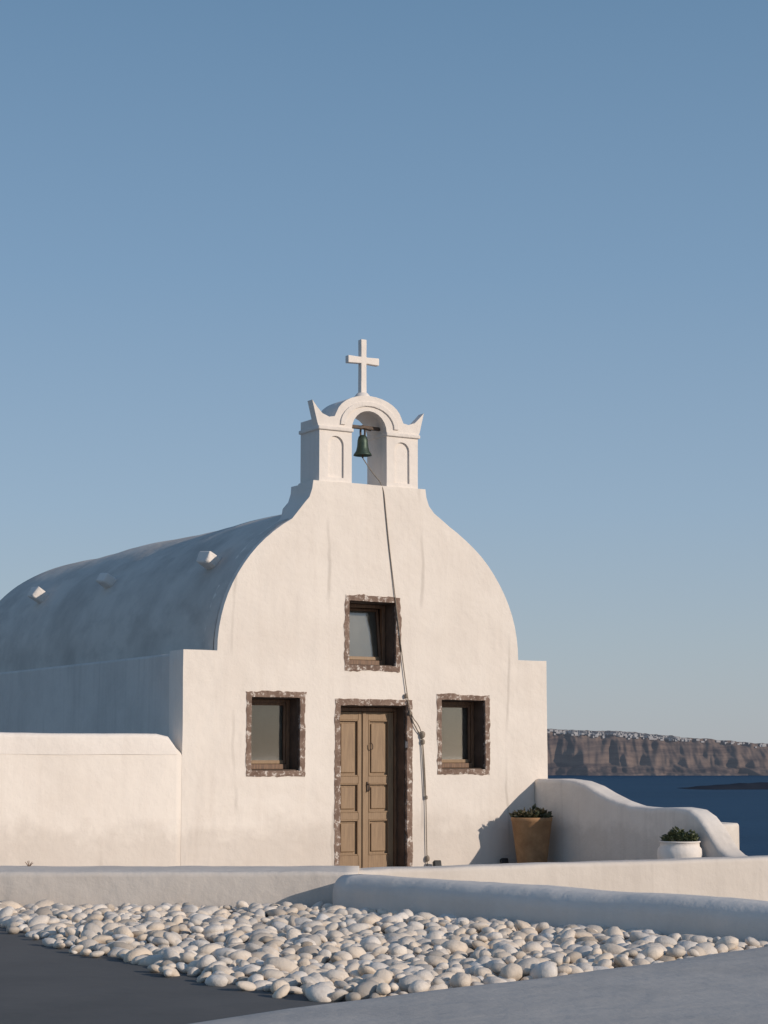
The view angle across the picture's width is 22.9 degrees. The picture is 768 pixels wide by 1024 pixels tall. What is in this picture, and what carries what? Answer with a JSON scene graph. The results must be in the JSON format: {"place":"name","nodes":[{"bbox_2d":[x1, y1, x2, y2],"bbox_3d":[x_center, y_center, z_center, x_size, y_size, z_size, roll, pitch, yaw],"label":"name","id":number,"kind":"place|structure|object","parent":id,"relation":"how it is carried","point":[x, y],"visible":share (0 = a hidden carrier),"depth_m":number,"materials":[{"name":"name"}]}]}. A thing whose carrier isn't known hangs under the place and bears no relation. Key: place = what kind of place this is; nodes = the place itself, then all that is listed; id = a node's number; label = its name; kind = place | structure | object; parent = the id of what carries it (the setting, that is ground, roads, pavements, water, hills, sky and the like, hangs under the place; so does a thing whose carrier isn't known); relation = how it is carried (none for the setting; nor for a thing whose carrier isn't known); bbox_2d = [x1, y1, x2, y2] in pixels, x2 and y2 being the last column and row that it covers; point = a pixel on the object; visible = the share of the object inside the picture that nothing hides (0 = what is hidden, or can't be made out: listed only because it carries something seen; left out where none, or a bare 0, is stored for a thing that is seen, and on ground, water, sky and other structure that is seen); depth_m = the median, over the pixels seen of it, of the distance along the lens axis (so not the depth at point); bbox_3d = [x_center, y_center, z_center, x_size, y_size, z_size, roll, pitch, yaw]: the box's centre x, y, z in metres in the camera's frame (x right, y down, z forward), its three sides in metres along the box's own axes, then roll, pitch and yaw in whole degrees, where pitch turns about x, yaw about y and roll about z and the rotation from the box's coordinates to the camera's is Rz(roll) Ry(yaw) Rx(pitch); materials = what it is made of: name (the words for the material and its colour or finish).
{"place":"outdoors","nodes":[
{"label":"outdoors","id":0,"kind":"place"},
{"bbox_2d":[0,927,745,1023],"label":"roof terrace floor","id":1,"kind":"structure","parent":0,"point":[40,983],"depth_m":11.49,"materials":[{"name":"grey paint"}]},
{"bbox_2d":[0,899,767,1001],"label":"pebble bed","id":2,"kind":"object","parent":1,"relation":"on","point":[283,949],"visible":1,"depth_m":13.82,"materials":[{"name":"stone"}]},
{"bbox_2d":[191,946,767,1023],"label":"painted apron","id":3,"kind":"object","parent":1,"relation":"on","point":[726,988],"visible":1,"depth_m":10.60,"materials":[{"name":"paint"}]},
{"bbox_2d":[333,874,767,941],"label":"rounded parapet wall","id":4,"kind":"structure","parent":1,"relation":"on","point":[666,914],"depth_m":15.76,"materials":[{"name":"paint"}]},
{"bbox_2d":[0,0,767,743],"label":"sky","id":5,"kind":"structure","parent":0,"point":[544,223],"materials":[{"name":"blue"}]},
{"bbox_2d":[442,768,481,768],"bbox_3d":[0.933,3.392,25.055,0.657,0.018,0.338,4,-9,-31],"label":"window surround sill","id":6,"kind":"structure","parent":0,"point":[461,768],"depth_m":24.91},
{"bbox_2d":[547,729,767,775],"bbox_3d":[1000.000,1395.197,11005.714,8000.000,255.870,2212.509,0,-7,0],"label":"distant cliffs","id":7,"kind":"structure","parent":0,"point":[590,755],"depth_m":10202.30,"materials":[{"name":"stone"}]},
{"bbox_2d":[547,729,765,747],"bbox_3d":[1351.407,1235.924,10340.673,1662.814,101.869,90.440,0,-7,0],"label":"distant village","id":8,"kind":"object","parent":7,"relation":"on","point":[626,735],"visible":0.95,"depth_m":10325.70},
{"bbox_2d":[548,775,767,855],"bbox_3d":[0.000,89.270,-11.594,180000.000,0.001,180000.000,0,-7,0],"label":"sea","id":9,"kind":"structure","parent":0,"point":[746,811],"depth_m":4504.62,"materials":[{"name":"liquid"}]},
{"bbox_2d":[680,782,767,789],"bbox_3d":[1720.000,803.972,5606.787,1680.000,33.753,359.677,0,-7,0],"label":"rocky islet","id":10,"kind":"object","parent":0,"point":[751,786],"visible":0.89,"depth_m":5589.43,"materials":[{"name":"stone"}]},
{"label":"chapel terrace paving","id":11,"kind":"structure","parent":0,"visible":0},
{"bbox_2d":[0,733,181,865],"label":"courtyard wall","id":12,"kind":"structure","parent":11,"relation":"on","point":[104,799],"depth_m":22.15,"materials":[{"name":"paint"}]},
{"bbox_2d":[0,865,358,909],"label":"terrace wall","id":13,"kind":"structure","parent":11,"relation":"on","point":[198,886],"depth_m":17.90,"materials":[{"name":"paint"}]},
{"bbox_2d":[0,654,372,736],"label":"nave walls","id":14,"kind":"structure","parent":11,"relation":"on","point":[126,696],"depth_m":25.42,"materials":[{"name":"paint"}]},
{"bbox_2d":[0,514,286,672],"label":"barrel vault roof","id":15,"kind":"structure","parent":14,"relation":"on","point":[161,598],"depth_m":26.46,"materials":[{"name":"paint"}]},
{"bbox_2d":[27,588,48,603],"bbox_3d":[-5.335,1.350,29.606,0.410,0.184,0.261,40,-29,-28],"label":"roof step stone","id":16,"kind":"object","parent":15,"relation":"attached to","point":[37,595],"visible":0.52,"depth_m":29.49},
{"bbox_2d":[96,573,116,589],"bbox_3d":[-3.927,1.049,27.281,0.391,0.189,0.254,40,-29,-28],"label":"roof step stone","id":17,"kind":"object","parent":15,"relation":"attached to","point":[104,581],"visible":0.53,"depth_m":27.16,"materials":[{"name":"paint"}]},
{"bbox_2d":[197,551,220,569],"bbox_3d":[-2.189,0.672,24.429,0.404,0.192,0.251,40,-29,-28],"label":"roof step stone","id":18,"kind":"object","parent":15,"relation":"attached to","point":[207,560],"visible":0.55,"depth_m":24.31,"materials":[{"name":"paint"}]},
{"bbox_2d":[282,485,297,514],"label":"belfry plinth","id":19,"kind":"structure","parent":15,"relation":"on","point":[294,489],"depth_m":24.59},
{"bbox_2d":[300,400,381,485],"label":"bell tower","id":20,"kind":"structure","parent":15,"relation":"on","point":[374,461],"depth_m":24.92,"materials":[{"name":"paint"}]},
{"bbox_2d":[299,425,353,434],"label":"belfry cornice","id":21,"kind":"structure","parent":20,"relation":"attached to","point":[317,427],"depth_m":24.46,"materials":[{"name":"paint"}]},
{"bbox_2d":[354,392,368,396],"bbox_3d":[-0.284,-1.476,24.935,0.260,0.190,0.260,4,-9,-31],"label":"cross foot","id":22,"kind":"object","parent":20,"relation":"on","point":[362,394],"visible":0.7,"depth_m":24.86},
{"bbox_2d":[346,339,378,392],"bbox_3d":[-0.286,-1.877,24.989,0.471,0.798,0.085,4,-9,-31],"label":"cross","id":23,"kind":"object","parent":20,"relation":"on","point":[361,360],"visible":0.96,"depth_m":24.96,"materials":[{"name":"paint"}]},
{"bbox_2d":[308,398,421,485],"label":"belfry horns","id":24,"kind":"object","parent":20,"relation":"attached to","point":[335,457],"visible":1,"depth_m":24.52},
{"bbox_2d":[352,425,379,430],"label":"bell beam","id":25,"kind":"structure","parent":20,"relation":"attached to","point":[367,427],"depth_m":24.88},
{"bbox_2d":[353,435,371,456],"bbox_3d":[-0.279,-0.872,24.848,0.244,0.270,0.244,4,-9,-31],"label":"bell","id":26,"kind":"object","parent":25,"relation":"hanging from","point":[362,445],"visible":1,"depth_m":24.79,"materials":[{"name":"green metal"}]},
{"bbox_2d":[311,396,423,488],"bbox_3d":[-0.202,-0.930,24.716,1.689,1.175,0.028,4,-9,-31],"label":"belfry front relief","id":27,"kind":"object","parent":20,"relation":"attached to","point":[325,436],"visible":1,"depth_m":24.73},
{"bbox_2d":[340,402,398,429],"bbox_3d":[-0.187,-1.271,24.744,0.879,0.336,0.025,4,-9,-31],"label":"belfry arch moulding","id":28,"kind":"object","parent":20,"relation":"attached to","point":[350,409],"visible":1,"depth_m":24.75,"materials":[{"name":"paint"}]},
{"bbox_2d":[367,432,419,440],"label":"belfry cornice","id":29,"kind":"structure","parent":20,"relation":"attached to","point":[394,435],"depth_m":24.98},
{"bbox_2d":[169,480,547,865],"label":"facade","id":30,"kind":"structure","parent":11,"relation":"on","point":[312,561],"depth_m":24.20,"materials":[{"name":"paint"}]},
{"bbox_2d":[246,691,306,776],"bbox_3d":[-1.347,2.751,23.518,0.855,1.068,0.057,4,-9,-31],"label":"window surround","id":31,"kind":"object","parent":30,"relation":"attached to","point":[300,696],"visible":1,"depth_m":23.54,"materials":[{"name":"stone"}]},
{"bbox_2d":[251,764,286,768],"bbox_3d":[-1.475,3.178,23.666,0.560,0.063,0.100,4,-9,-31],"label":"frame bottom rail","id":32,"kind":"object","parent":31,"relation":"on","point":[268,766],"visible":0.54,"depth_m":23.63,"materials":[{"name":"brown wood"}]},
{"bbox_2d":[251,703,285,763],"bbox_3d":[-1.486,2.771,23.736,0.552,0.762,0.050,4,-9,-31],"label":"sash","id":33,"kind":"object","parent":32,"relation":"on","point":[268,733],"visible":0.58,"depth_m":23.78,"materials":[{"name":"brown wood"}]},
{"bbox_2d":[252,699,286,702],"bbox_3d":[-1.483,2.371,23.784,0.560,0.045,0.069,4,-9,-31],"label":"frame","id":34,"kind":"object","parent":31,"relation":"attached to","point":[269,700],"visible":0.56,"depth_m":23.77,"materials":[{"name":"brown wood"}]},
{"bbox_2d":[251,769,296,770],"bbox_3d":[-1.455,3.217,23.627,0.652,0.018,0.338,4,-9,-31],"label":"window surround sill","id":35,"kind":"structure","parent":31,"relation":"attached to","point":[272,769],"depth_m":23.53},
{"bbox_2d":[252,697,296,698],"bbox_3d":[-1.455,2.330,23.742,0.652,0.018,0.338,4,-9,-31],"label":"window surround lintel","id":36,"kind":"structure","parent":31,"relation":"attached to","point":[272,698],"depth_m":23.60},
{"bbox_2d":[285,700,289,768],"bbox_3d":[-1.224,2.800,23.886,0.045,0.870,0.070,4,-9,-31],"label":"frame","id":37,"kind":"object","parent":31,"relation":"on","point":[287,745],"visible":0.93,"depth_m":23.86,"materials":[{"name":"brown wood"}]},
{"bbox_2d":[286,698,297,769],"bbox_3d":[-1.166,2.796,23.857,0.018,0.904,0.338,4,-9,-31],"label":"window surround jamb","id":38,"kind":"object","parent":31,"relation":"attached to","point":[293,755],"depth_m":23.78,"materials":[{"name":"brown paint"}]},
{"bbox_2d":[344,594,401,672],"bbox_3d":[-0.155,1.561,24.397,0.865,0.997,0.057,4,-9,-31],"label":"window surround","id":39,"kind":"object","parent":30,"relation":"attached to","point":[397,646],"visible":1,"depth_m":24.40,"materials":[{"name":"stone"}]},
{"bbox_2d":[349,604,381,608],"bbox_3d":[-0.286,1.224,24.660,0.575,0.045,0.069,4,-9,-31],"label":"frame","id":40,"kind":"object","parent":39,"relation":"attached to","point":[365,606],"visible":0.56,"depth_m":24.65,"materials":[{"name":"brown wood"}]},
{"bbox_2d":[349,660,382,664],"bbox_3d":[-0.278,1.952,24.552,0.575,0.063,0.100,4,-9,-31],"label":"frame","id":41,"kind":"object","parent":39,"relation":"on","point":[368,662],"visible":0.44,"depth_m":24.53,"materials":[{"name":"brown wood"}]},
{"bbox_2d":[349,608,380,660],"bbox_3d":[-0.310,1.593,24.652,0.567,0.682,0.050,4,-16,-31],"label":"sash","id":42,"kind":"object","parent":41,"relation":"on","point":[364,633],"visible":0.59,"depth_m":24.71,"materials":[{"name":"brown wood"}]},
{"bbox_2d":[360,608,379,631],"bbox_3d":[-0.423,1.622,24.837,0.865,0.990,0.040,4,-9,-31],"label":"window","id":43,"kind":"structure","parent":39,"relation":"in","point":[378,615],"depth_m":25.05,"materials":[{"name":"wood"}]},
{"bbox_2d":[349,601,392,604],"bbox_3d":[-0.258,1.184,24.619,0.667,0.018,0.338,4,-9,-31],"label":"window surround lintel","id":44,"kind":"structure","parent":39,"relation":"attached to","point":[363,602],"depth_m":24.56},
{"bbox_2d":[349,664,392,665],"bbox_3d":[-0.258,1.991,24.514,0.667,0.018,0.338,4,-9,-31],"label":"window surround sill","id":45,"kind":"structure","parent":39,"relation":"attached to","point":[371,665],"depth_m":24.39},
{"bbox_2d":[380,605,384,664],"bbox_3d":[-0.020,1.614,24.771,0.045,0.790,0.070,4,-9,-31],"label":"frame","id":46,"kind":"object","parent":39,"relation":"on","point":[382,628],"visible":0.76,"depth_m":24.75,"materials":[{"name":"brown wood"}]},
{"bbox_2d":[385,603,393,665],"bbox_3d":[0.037,1.610,24.742,0.018,0.824,0.338,4,-9,-31],"label":"window surround jamb","id":47,"kind":"object","parent":39,"relation":"attached to","point":[389,634],"depth_m":24.67,"materials":[{"name":"brown paint"}]},
{"bbox_2d":[334,698,412,866],"bbox_3d":[-0.139,3.524,24.152,1.170,2.278,0.057,4,-9,-31],"label":"door surround","id":48,"kind":"object","parent":30,"relation":"attached to","point":[408,730],"visible":0.93,"depth_m":24.29,"materials":[{"name":"stone"}]},
{"bbox_2d":[341,705,403,707],"bbox_3d":[-0.243,2.506,24.456,0.958,0.018,0.338,4,-9,-31],"label":"door surround lintel","id":49,"kind":"structure","parent":48,"relation":"attached to","point":[378,706],"depth_m":24.36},
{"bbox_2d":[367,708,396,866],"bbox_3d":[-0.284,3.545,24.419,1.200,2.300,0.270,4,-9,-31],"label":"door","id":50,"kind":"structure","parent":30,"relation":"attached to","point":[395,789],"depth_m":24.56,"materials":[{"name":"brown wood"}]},
{"bbox_2d":[341,707,394,711],"bbox_3d":[-0.271,2.551,24.497,0.892,0.050,0.110,4,-9,-31],"label":"door frame","id":51,"kind":"object","parent":50,"relation":"attached to","point":[362,709],"visible":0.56,"depth_m":24.48,"materials":[{"name":"brown wood"}]},
{"bbox_2d":[362,458,427,865],"bbox_3d":[0.159,1.909,24.536,0.881,5.274,0.162,2,-8,-16],"label":"bell rope","id":52,"kind":"object","parent":30,"relation":"attached to","point":[401,649],"visible":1,"depth_m":24.55,"materials":[{"name":"fabric"}]},
{"bbox_2d":[397,706,404,866],"bbox_3d":[0.177,3.570,24.573,0.018,2.090,0.338,4,-9,-31],"label":"door surround jamb","id":53,"kind":"object","parent":30,"relation":"attached to","point":[400,787],"depth_m":24.49,"materials":[{"name":"brown paint"}]},
{"bbox_2d":[407,700,425,798],"bbox_3d":[0.419,3.069,24.486,0.282,1.262,0.019,4,-9,-31],"label":"bell rope return","id":54,"kind":"object","parent":30,"relation":"attached to","point":[422,750],"visible":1,"depth_m":24.51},
{"bbox_2d":[436,693,489,774],"bbox_3d":[1.035,2.926,24.943,0.846,1.072,0.057,4,-9,-31],"label":"window surround","id":55,"kind":"object","parent":30,"relation":"attached to","point":[485,770],"visible":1,"depth_m":24.96,"materials":[{"name":"stone"}]},
{"bbox_2d":[442,702,470,704],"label":"frame","id":56,"kind":"object","parent":55,"relation":"attached to","point":[456,703],"visible":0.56,"depth_m":25.21,"materials":[{"name":"brown wood"}]},
{"bbox_2d":[442,763,472,767],"bbox_3d":[0.912,3.353,25.094,0.565,0.063,0.100,4,-9,-31],"label":"frame","id":57,"kind":"object","parent":55,"relation":"on","point":[457,765],"visible":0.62,"depth_m":25.07,"materials":[{"name":"brown wood"}]},
{"bbox_2d":[442,705,470,762],"bbox_3d":[0.902,2.947,25.164,0.557,0.762,0.050,4,-9,-31],"label":"sash","id":58,"kind":"object","parent":57,"relation":"on","point":[455,733],"visible":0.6,"depth_m":25.22,"materials":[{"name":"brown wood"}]},
{"bbox_2d":[442,700,481,701],"bbox_3d":[0.933,2.506,25.170,0.657,0.018,0.338,4,-9,-31],"label":"window surround lintel","id":59,"kind":"structure","parent":55,"relation":"attached to","point":[460,701],"depth_m":25.19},
{"bbox_2d":[470,702,473,767],"bbox_3d":[1.166,2.975,25.315,0.045,0.870,0.070,4,-9,-31],"label":"frame","id":60,"kind":"object","parent":55,"relation":"on","point":[472,732],"visible":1,"depth_m":25.29,"materials":[{"name":"brown wood"}]},
{"bbox_2d":[474,701,483,768],"bbox_3d":[1.223,2.971,25.286,0.018,0.904,0.338,4,-9,-31],"label":"window surround jamb","id":61,"kind":"object","parent":55,"relation":"attached to","point":[478,735],"depth_m":25.21,"materials":[{"name":"brown paint"}]},
{"bbox_2d":[432,860,441,864],"bbox_3d":[0.682,4.551,24.351,0.100,0.157,0.101,2,-8,-17],"label":"ground spotlight","id":62,"kind":"object","parent":11,"relation":"on","point":[436,862],"visible":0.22,"depth_m":24.33,"materials":[{"name":"black plastic"}]},
{"bbox_2d":[500,858,508,862],"bbox_3d":[1.580,4.624,24.911,0.100,0.157,0.101,2,-8,-17],"label":"ground spotlight","id":63,"kind":"object","parent":11,"relation":"on","point":[503,860],"visible":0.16,"depth_m":24.89,"materials":[{"name":"black plastic"}]},
{"bbox_2d":[509,803,552,862],"bbox_3d":[1.932,4.232,24.797,0.598,0.835,0.573,0,-7,0],"label":"terracotta plant pot","id":64,"kind":"object","parent":11,"relation":"on","point":[531,830],"visible":0.94,"depth_m":24.61,"materials":[{"name":"ceramic"}]},
{"bbox_2d":[359,856,767,899],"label":"boundary wall","id":65,"kind":"structure","parent":11,"relation":"on","point":[742,876],"depth_m":20.29,"materials":[{"name":"paint"}]},
{"bbox_2d":[534,778,745,862],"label":"curved wing wall","id":66,"kind":"structure","parent":11,"relation":"on","point":[593,821],"depth_m":24.01,"materials":[{"name":"paint"}]},
{"bbox_2d":[657,826,702,858],"bbox_3d":[3.505,4.030,22.449,0.538,0.629,0.540,0,-7,0],"label":"white plant pot","id":67,"kind":"object","parent":11,"relation":"on","point":[675,844],"visible":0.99,"depth_m":22.29,"materials":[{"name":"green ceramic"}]},
{"bbox_2d":[722,823,739,849],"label":"terrace end wall","id":68,"kind":"structure","parent":11,"relation":"on","point":[732,829],"depth_m":23.16,"materials":[{"name":"paint"}]},
{"bbox_3d":[-0.191,4.578,24.100,0.950,0.068,0.360,4,-9,-31],"label":"threshold","id":69,"kind":"object","parent":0,"visible":0},
{"bbox_2d":[358,712,361,867],"bbox_3d":[-0.311,3.569,24.343,0.065,1.992,0.045,4,-9,-31],"label":"leaf stile","id":70,"kind":"object","parent":69,"relation":"on","point":[360,799],"visible":0.56,"depth_m":24.31,"materials":[{"name":"brown wood"}]},
{"bbox_2d":[340,721,355,853],"bbox_3d":[-0.474,3.559,24.260,0.391,1.970,0.010,4,-9,-31],"label":"leaf backing","id":71,"kind":"object","parent":70,"relation":"attached to","point":[346,822],"visible":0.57,"depth_m":24.27,"materials":[{"name":"brown wood"}]},
{"bbox_2d":[340,723,354,772],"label":"leaf field","id":72,"kind":"structure","parent":71,"relation":"attached to","point":[347,752],"depth_m":24.31,"materials":[{"name":"brown wood"}]},
{"bbox_2d":[340,823,354,851],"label":"leaf field","id":73,"kind":"structure","parent":71,"relation":"attached to","point":[347,835],"depth_m":24.16,"materials":[{"name":"brown wood"}]},
{"bbox_2d":[340,787,354,808],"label":"leaf field","id":74,"kind":"structure","parent":71,"relation":"attached to","point":[347,794],"depth_m":24.23,"materials":[{"name":"brown wood"}]},
{"bbox_2d":[340,854,356,855],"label":"leaf mould","id":75,"kind":"object","parent":71,"relation":"attached to","point":[348,854],"visible":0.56,"depth_m":24.12,"materials":[{"name":"brown wood"}]},
{"bbox_2d":[340,811,356,812],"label":"leaf mould","id":76,"kind":"object","parent":71,"relation":"attached to","point":[348,811],"visible":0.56,"depth_m":24.19,"materials":[{"name":"brown wood"}]},
{"bbox_2d":[340,855,357,865],"bbox_3d":[-0.468,4.460,24.132,0.300,0.170,0.041,4,-9,-31],"label":"leaf rail","id":77,"kind":"object","parent":71,"relation":"attached to","point":[348,860],"visible":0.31,"depth_m":24.12,"materials":[{"name":"brown wood"}]},
{"bbox_2d":[340,712,357,719],"bbox_3d":[-0.468,2.620,24.371,0.300,0.102,0.041,4,-9,-31],"label":"leaf rail","id":78,"kind":"object","parent":71,"relation":"attached to","point":[348,715],"visible":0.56,"depth_m":24.36,"materials":[{"name":"brown wood"}]},
{"bbox_2d":[340,776,357,783],"bbox_3d":[-0.468,3.429,24.266,0.300,0.090,0.041,4,-9,-31],"label":"leaf rail","id":79,"kind":"object","parent":71,"relation":"attached to","point":[348,779],"visible":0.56,"depth_m":24.25,"materials":[{"name":"brown wood"}]},
{"bbox_2d":[340,813,357,819],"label":"leaf rail","id":80,"kind":"object","parent":71,"relation":"attached to","point":[349,816],"visible":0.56,"depth_m":24.20,"materials":[{"name":"brown wood"}]},
{"bbox_2d":[356,820,357,854],"bbox_3d":[-0.341,4.161,24.235,0.018,0.450,0.034,4,-9,-31],"label":"leaf mould","id":81,"kind":"object","parent":71,"relation":"attached to","point":[357,837],"visible":1,"depth_m":24.23,"materials":[{"name":"brown wood"}]},
{"bbox_2d":[356,720,358,775],"bbox_3d":[-0.341,3.035,24.381,0.018,0.720,0.034,4,-9,-31],"label":"leaf mould","id":82,"kind":"object","parent":71,"relation":"attached to","point":[357,747],"visible":1,"depth_m":24.37,"materials":[{"name":"brown wood"}]},
{"bbox_2d":[356,783,358,812],"bbox_3d":[-0.341,3.665,24.299,0.018,0.370,0.034,4,-9,-31],"label":"leaf mould","id":83,"kind":"object","parent":71,"relation":"attached to","point":[357,788],"visible":1,"depth_m":24.30,"materials":[{"name":"brown wood"}]},
{"bbox_2d":[362,712,365,867],"bbox_3d":[-0.259,3.569,24.337,0.046,1.990,0.018,4,-9,-31],"label":"meeting strip","id":84,"kind":"object","parent":69,"relation":"on","point":[363,780],"visible":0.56,"depth_m":24.34,"materials":[{"name":"brown wood"}]},
{"bbox_2d":[365,712,367,867],"bbox_3d":[-0.240,3.575,24.385,0.065,1.992,0.045,4,-9,-31],"label":"leaf stile","id":85,"kind":"object","parent":69,"relation":"on","point":[366,844],"visible":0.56,"depth_m":24.35,"materials":[{"name":"brown wood"}]},
{"bbox_2d":[370,722,386,853],"bbox_3d":[-0.086,3.589,24.492,0.399,1.970,0.011,4,-9,-31],"label":"leaf backing","id":86,"kind":"object","parent":85,"relation":"attached to","point":[385,809],"visible":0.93,"depth_m":24.51,"materials":[{"name":"brown wood"}]},
{"bbox_2d":[368,720,369,775],"bbox_3d":[-0.199,3.046,24.466,0.018,0.720,0.034,4,-9,-31],"label":"leaf mould","id":87,"kind":"object","parent":86,"relation":"attached to","point":[368,747],"visible":1,"depth_m":24.45,"materials":[{"name":"brown wood"}]},
{"bbox_2d":[368,820,369,854],"bbox_3d":[-0.199,4.172,24.320,0.018,0.450,0.034,4,-9,-31],"label":"leaf mould","id":88,"kind":"object","parent":86,"relation":"attached to","point":[368,837],"visible":1,"depth_m":24.31,"materials":[{"name":"brown wood"}]},
{"bbox_2d":[368,783,369,811],"bbox_3d":[-0.199,3.676,24.384,0.018,0.370,0.034,4,-9,-31],"label":"leaf mould","id":89,"kind":"object","parent":86,"relation":"attached to","point":[368,799],"visible":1,"depth_m":24.37,"materials":[{"name":"brown wood"}]},
{"bbox_2d":[370,823,384,850],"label":"leaf field","id":90,"kind":"structure","parent":86,"relation":"attached to","point":[377,836],"depth_m":24.39,"materials":[{"name":"brown wood"}]},
{"bbox_2d":[370,787,384,808],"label":"leaf field","id":91,"kind":"structure","parent":86,"relation":"attached to","point":[377,798],"depth_m":24.45,"materials":[{"name":"brown wood"}]},
{"bbox_2d":[371,724,384,772],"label":"leaf field","id":92,"kind":"structure","parent":86,"relation":"attached to","point":[378,750],"depth_m":24.54,"materials":[{"name":"brown wood"}]},
{"bbox_2d":[368,855,388,867],"bbox_3d":[-0.080,4.490,24.364,0.308,0.170,0.041,4,-9,-31],"label":"leaf rail","id":93,"kind":"object","parent":86,"relation":"attached to","point":[378,860],"visible":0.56,"depth_m":24.35,"materials":[{"name":"brown wood"}]},
{"bbox_2d":[368,712,388,719],"bbox_3d":[-0.080,2.650,24.603,0.308,0.102,0.041,4,-9,-31],"label":"leaf rail","id":94,"kind":"object","parent":86,"relation":"attached to","point":[378,715],"visible":1,"depth_m":24.59,"materials":[{"name":"brown wood"}]},
{"bbox_2d":[368,812,388,819],"bbox_3d":[-0.080,3.915,24.439,0.308,0.090,0.041,4,-9,-31],"label":"leaf rail","id":95,"kind":"object","parent":86,"relation":"attached to","point":[378,815],"visible":1,"depth_m":24.42,"materials":[{"name":"brown wood"}]},
{"bbox_2d":[368,776,388,782],"bbox_3d":[-0.080,3.459,24.498,0.308,0.090,0.041,4,-9,-31],"label":"leaf rail","id":96,"kind":"object","parent":86,"relation":"attached to","point":[378,779],"visible":1,"depth_m":24.48,"materials":[{"name":"brown wood"}]},
{"bbox_2d":[369,783,387,784],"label":"leaf mould","id":97,"kind":"object","parent":86,"relation":"attached to","point":[378,783],"visible":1,"depth_m":24.47,"materials":[{"name":"brown wood"}]},
{"bbox_2d":[370,720,387,721],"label":"leaf mould","id":98,"kind":"object","parent":86,"relation":"attached to","point":[378,720],"visible":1,"depth_m":24.57,"materials":[{"name":"brown wood"}]},
{"bbox_2d":[370,819,387,820],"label":"leaf mould","id":99,"kind":"object","parent":86,"relation":"attached to","point":[379,820],"visible":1,"depth_m":24.41,"materials":[{"name":"brown wood"}]},
{"bbox_2d":[370,853,387,854],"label":"leaf mould","id":100,"kind":"object","parent":86,"relation":"attached to","point":[379,854],"visible":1,"depth_m":24.36,"materials":[{"name":"brown wood"}]},
{"bbox_2d":[387,720,388,775],"bbox_3d":[0.051,3.066,24.615,0.018,0.720,0.034,4,-9,-31],"label":"leaf mould","id":101,"kind":"object","parent":86,"relation":"attached to","point":[388,748],"visible":1,"depth_m":24.60,"materials":[{"name":"brown wood"}]},
{"bbox_2d":[387,819,388,854],"bbox_3d":[0.051,4.191,24.468,0.018,0.450,0.034,4,-9,-31],"label":"leaf mould","id":102,"kind":"object","parent":86,"relation":"attached to","point":[388,836],"visible":1,"depth_m":24.46,"materials":[{"name":"brown wood"}]},
{"bbox_2d":[387,783,388,811],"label":"leaf mould","id":103,"kind":"object","parent":86,"relation":"attached to","point":[388,797],"visible":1,"depth_m":24.52,"materials":[{"name":"brown wood"}]},
{"bbox_2d":[389,712,392,866],"bbox_3d":[0.080,3.599,24.577,0.065,1.992,0.045,4,-9,-31],"label":"leaf stile","id":104,"kind":"object","parent":69,"relation":"on","point":[390,789],"visible":0.56,"depth_m":24.56,"materials":[{"name":"brown wood"}]}
]}

